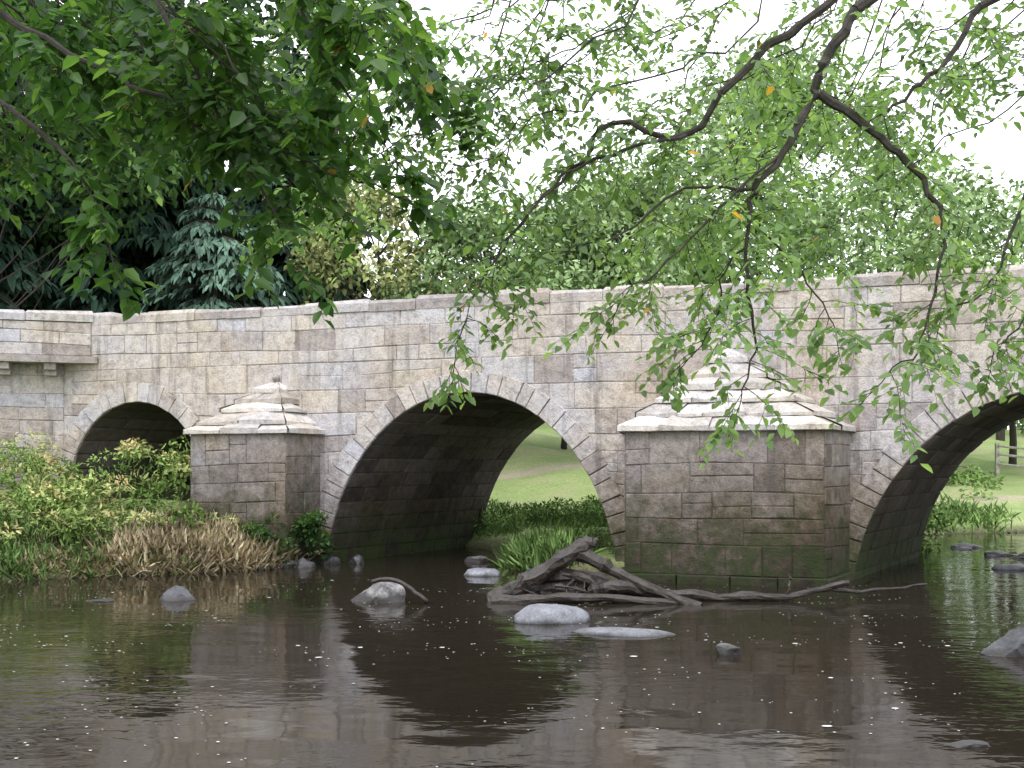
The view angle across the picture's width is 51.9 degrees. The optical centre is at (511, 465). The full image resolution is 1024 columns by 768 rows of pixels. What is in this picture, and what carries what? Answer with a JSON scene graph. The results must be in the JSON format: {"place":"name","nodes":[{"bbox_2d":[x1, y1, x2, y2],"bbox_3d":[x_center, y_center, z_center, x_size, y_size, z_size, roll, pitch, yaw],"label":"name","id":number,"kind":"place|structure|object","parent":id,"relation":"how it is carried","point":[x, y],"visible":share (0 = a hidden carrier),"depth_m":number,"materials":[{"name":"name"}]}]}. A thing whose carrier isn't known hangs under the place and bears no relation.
{"place":"outdoors","nodes":[
{"label":"outdoors","id":0,"kind":"place"},
{"bbox_2d":[0,532,1023,767],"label":"river water","id":1,"kind":"structure","parent":0,"point":[404,690],"depth_m":8.56,"materials":[{"name":"black liquid"}]},
{"bbox_2d":[87,598,113,601],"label":"river rock","id":2,"kind":"object","parent":1,"relation":"in","point":[103,600],"visible":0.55,"depth_m":13.15,"materials":[{"name":"grey stone"}]},
{"bbox_2d":[159,585,195,600],"bbox_3d":[-4.284,1.742,13.332,0.488,0.441,0.346,0,0,36],"label":"river rock","id":3,"kind":"object","parent":1,"relation":"in","point":[178,593],"visible":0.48,"depth_m":13.29,"materials":[{"name":"grey stone"}]},
{"bbox_2d":[322,555,340,564],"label":"river rock","id":4,"kind":"object","parent":1,"relation":"in","point":[332,560],"visible":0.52,"depth_m":18.09,"materials":[{"name":"grey stone"}]},
{"bbox_2d":[351,582,405,602],"bbox_3d":[-1.669,1.710,13.237,0.581,0.493,0.709,0,0,-42],"label":"river rock","id":5,"kind":"object","parent":1,"relation":"in","point":[385,592],"visible":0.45,"depth_m":13.14,"materials":[{"name":"grey stone"}]},
{"bbox_2d":[371,577,428,602],"bbox_3d":[-1.393,1.542,13.025,0.745,0.315,0.077,0,0,12],"label":"driftwood stick","id":6,"kind":"object","parent":1,"relation":"on","point":[424,599],"visible":1,"depth_m":13.00,"materials":[{"name":"grey wood"}]},
{"bbox_2d":[464,568,499,576],"bbox_3d":[-0.468,1.767,16.304,0.588,0.354,0.409,0,0,6],"label":"river rock","id":7,"kind":"object","parent":1,"relation":"in","point":[480,572],"visible":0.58,"depth_m":16.15,"materials":[{"name":"grey stone"}]},
{"bbox_2d":[3,577,1021,766],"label":"floating foam specks","id":8,"kind":"object","parent":1,"relation":"on","point":[529,660],"visible":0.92,"depth_m":9.34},
{"bbox_2d":[514,603,590,624],"bbox_3d":[0.444,1.746,11.505,0.865,0.451,0.507,0,0,-6],"label":"river rock","id":9,"kind":"object","parent":1,"relation":"in","point":[547,614],"visible":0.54,"depth_m":11.34,"materials":[{"name":"grey stone"}]},
{"bbox_2d":[573,627,675,636],"bbox_3d":[1.130,1.808,10.644,1.052,0.310,0.399,0,0,14],"label":"river rock","id":10,"kind":"object","parent":1,"relation":"in","point":[621,631],"visible":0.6,"depth_m":10.55,"materials":[{"name":"grey stone"}]},
{"bbox_2d":[486,535,926,604],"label":"driftwood logs","id":11,"kind":"object","parent":1,"relation":"in","point":[552,579],"visible":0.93,"depth_m":13.19,"materials":[{"name":"brown wood"}]},
{"bbox_2d":[716,643,741,655],"bbox_3d":[1.961,1.782,9.496,0.249,0.349,0.153,0,0,-12],"label":"river rock","id":12,"kind":"object","parent":1,"relation":"in","point":[725,649],"visible":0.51,"depth_m":9.44,"materials":[{"name":"grey stone"}]},
{"bbox_2d":[955,547,971,549],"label":"river rock","id":13,"kind":"object","parent":1,"relation":"in","point":[964,548],"visible":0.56,"depth_m":21.27,"materials":[{"name":"grey stone"}]},
{"bbox_2d":[943,740,989,747],"bbox_3d":[2.757,1.820,6.400,0.304,0.310,0.140,0,0,-10],"label":"river rock","id":14,"kind":"object","parent":1,"relation":"in","point":[968,744],"visible":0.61,"depth_m":6.36,"materials":[{"name":"grey stone"}]},
{"bbox_2d":[956,542,983,547],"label":"river rock","id":15,"kind":"object","parent":1,"relation":"in","point":[963,544],"visible":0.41,"depth_m":21.77,"materials":[{"name":"grey stone"}]},
{"bbox_2d":[984,550,1015,555],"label":"river rock","id":16,"kind":"object","parent":1,"relation":"in","point":[995,553],"visible":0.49,"depth_m":19.85,"materials":[{"name":"grey stone"}]},
{"bbox_2d":[980,625,1023,656],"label":"river rock","id":17,"kind":"object","parent":1,"relation":"in","point":[1010,643],"visible":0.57,"depth_m":9.44,"materials":[{"name":"grey stone"}]},
{"bbox_2d":[991,564,1023,569],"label":"river rock","id":18,"kind":"object","parent":1,"relation":"in","point":[1009,567],"visible":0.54,"depth_m":17.17,"materials":[{"name":"grey stone"}]},
{"bbox_2d":[1012,553,1023,558],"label":"river rock","id":19,"kind":"object","parent":1,"relation":"in","point":[1020,555],"visible":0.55,"depth_m":19.34,"materials":[{"name":"grey stone"}]},
{"bbox_2d":[0,422,1023,580],"bbox_3d":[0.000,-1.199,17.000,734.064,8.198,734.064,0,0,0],"label":"ground","id":20,"kind":"structure","parent":0,"point":[541,465],"depth_m":29.30,"materials":[{"name":"green plant"}]},
{"bbox_2d":[0,37,76,311],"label":"fir tree","id":21,"kind":"object","parent":20,"relation":"on","point":[26,255],"visible":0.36,"depth_m":26.65,"materials":[{"name":"green plant"}]},
{"bbox_2d":[0,3,91,309],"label":"spruce tree","id":22,"kind":"object","parent":20,"relation":"on","point":[38,146],"visible":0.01,"depth_m":34.13,"materials":[{"name":"green plant"}]},
{"bbox_2d":[0,0,214,309],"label":"ash tree","id":23,"kind":"object","parent":20,"relation":"on","point":[127,184],"visible":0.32,"depth_m":25.80,"materials":[{"name":"green plant"}]},
{"bbox_2d":[0,427,245,557],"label":"riverbank shrubs","id":24,"kind":"object","parent":20,"relation":"on","point":[56,506],"visible":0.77,"depth_m":17.59,"materials":[{"name":"green plant"}]},
{"bbox_2d":[11,0,258,313],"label":"fir tree","id":25,"kind":"object","parent":20,"relation":"on","point":[157,231],"visible":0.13,"depth_m":28.12,"materials":[{"name":"green plant"}]},
{"bbox_2d":[33,1,239,251],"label":"spruce tree","id":26,"kind":"object","parent":20,"relation":"on","point":[177,9],"depth_m":35.63,"materials":[{"name":"green plant"}]},
{"bbox_2d":[2,503,324,579],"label":"dry riverbank grass","id":27,"kind":"structure","parent":20,"relation":"on","point":[176,539],"depth_m":16.76,"materials":[{"name":"beige plant"}]},
{"bbox_2d":[135,181,293,312],"bbox_3d":[-7.711,-3.378,26.966,7.795,7.900,6.599,0,0,0],"label":"fir tree","id":28,"kind":"object","parent":20,"relation":"on","point":[222,284],"visible":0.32,"depth_m":26.40,"materials":[{"name":"green plant"}]},
{"bbox_2d":[0,0,501,330],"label":"overhanging alder tree","id":29,"kind":"object","parent":20,"relation":"on","point":[226,112],"visible":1,"depth_m":5.04,"materials":[{"name":"green plant"}]},
{"bbox_2d":[238,509,334,563],"bbox_3d":[-3.804,1.218,17.739,1.673,0.989,0.709,0,0,-17],"label":"ivy plant","id":30,"kind":"object","parent":20,"relation":"on","point":[310,524],"visible":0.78,"depth_m":17.74,"materials":[{"name":"green plant"}]},
{"bbox_2d":[295,557,311,567],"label":"river rock","id":31,"kind":"object","parent":20,"relation":"on","point":[302,562],"visible":0.52,"depth_m":17.48,"materials":[{"name":"grey stone"}]},
{"bbox_2d":[237,48,380,305],"bbox_3d":[-6.719,-6.796,32.872,7.651,12.700,7.790,0,0,-37],"label":"fir tree","id":32,"kind":"object","parent":20,"relation":"on","point":[254,206],"visible":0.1,"depth_m":31.75,"materials":[{"name":"green plant"}]},
{"bbox_2d":[350,556,363,563],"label":"river rock","id":33,"kind":"object","parent":20,"relation":"on","point":[357,560],"visible":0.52,"depth_m":18.20,"materials":[{"name":"grey stone"}]},
{"bbox_2d":[284,171,489,305],"bbox_3d":[-3.598,-4.053,30.283,6.258,8.949,6.829,0,0,0],"label":"birch tree","id":34,"kind":"object","parent":20,"relation":"on","point":[326,256],"visible":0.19,"depth_m":29.46,"materials":[{"name":"green plant"}]},
{"bbox_2d":[464,556,492,562],"bbox_3d":[-0.586,1.772,18.619,0.462,0.360,0.330,0,0,30],"label":"river rock","id":35,"kind":"object","parent":20,"relation":"on","point":[479,559],"visible":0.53,"depth_m":18.52,"materials":[{"name":"grey stone"}]},
{"bbox_2d":[373,186,610,299],"bbox_3d":[-0.474,-3.749,29.861,7.093,8.380,6.785,0,0,0],"label":"hazel tree","id":36,"kind":"object","parent":20,"relation":"on","point":[469,221],"visible":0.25,"depth_m":28.74,"materials":[{"name":"green plant"}]},
{"bbox_2d":[0,492,1021,581],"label":"riverbank grass","id":37,"kind":"structure","parent":20,"relation":"on","point":[532,549],"depth_m":17.23,"materials":[{"name":"green plant"}]},
{"bbox_2d":[0,264,1023,587],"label":"stone arch bridge","id":38,"kind":"structure","parent":20,"relation":"on","point":[288,414],"depth_m":17.54,"materials":[{"name":"beige stone"}]},
{"bbox_2d":[0,0,1023,440],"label":"distant woodland","id":39,"kind":"object","parent":20,"relation":"on","point":[256,8],"visible":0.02,"depth_m":44.90,"materials":[{"name":"green plant"}]},
{"bbox_2d":[81,0,1023,472],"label":"overhanging beech tree","id":40,"kind":"object","parent":20,"relation":"on","point":[869,114],"visible":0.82,"depth_m":6.21,"materials":[{"name":"green plant"}]},
{"bbox_2d":[469,213,655,448],"bbox_3d":[1.878,-4.556,35.908,7.568,8.586,7.389,0,0,0],"label":"hazel tree","id":41,"kind":"object","parent":20,"relation":"on","point":[563,444],"depth_m":35.08,"materials":[{"name":"green plant"}]},
{"bbox_2d":[507,149,770,289],"bbox_3d":[3.725,-4.776,31.986,8.807,10.143,8.760,0,0,0],"label":"ash tree","id":42,"kind":"object","parent":20,"relation":"on","point":[621,221],"visible":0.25,"depth_m":30.84,"materials":[{"name":"green plant"}]},
{"bbox_2d":[473,461,1006,553],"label":"bank bushes","id":43,"kind":"object","parent":20,"relation":"on","point":[588,505],"visible":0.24,"depth_m":22.51,"materials":[{"name":"green plant"}]},
{"bbox_2d":[586,24,938,288],"bbox_3d":[7.845,-6.657,34.071,11.677,14.660,12.266,0,0,0],"label":"ash tree","id":44,"kind":"object","parent":20,"relation":"on","point":[712,126],"visible":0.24,"depth_m":31.76,"materials":[{"name":"green plant"}]},
{"bbox_2d":[741,135,1023,279],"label":"ash tree","id":45,"kind":"object","parent":20,"relation":"on","point":[970,194],"visible":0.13,"depth_m":36.16,"materials":[{"name":"green plant"}]},
{"bbox_2d":[883,170,1023,464],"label":"ash tree","id":46,"kind":"object","parent":20,"relation":"on","point":[1003,227],"visible":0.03,"depth_m":40.45,"materials":[{"name":"green plant"}]},
{"bbox_2d":[995,443,1023,473],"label":"wooden fence","id":47,"kind":"object","parent":20,"relation":"on","point":[998,454],"visible":0.88,"depth_m":38.00,"materials":[{"name":"grey wood"}]},
{"bbox_2d":[24,0,1023,429],"label":"sky","id":48,"kind":"structure","parent":0,"point":[999,148],"materials":[{"name":"white"}]}
]}

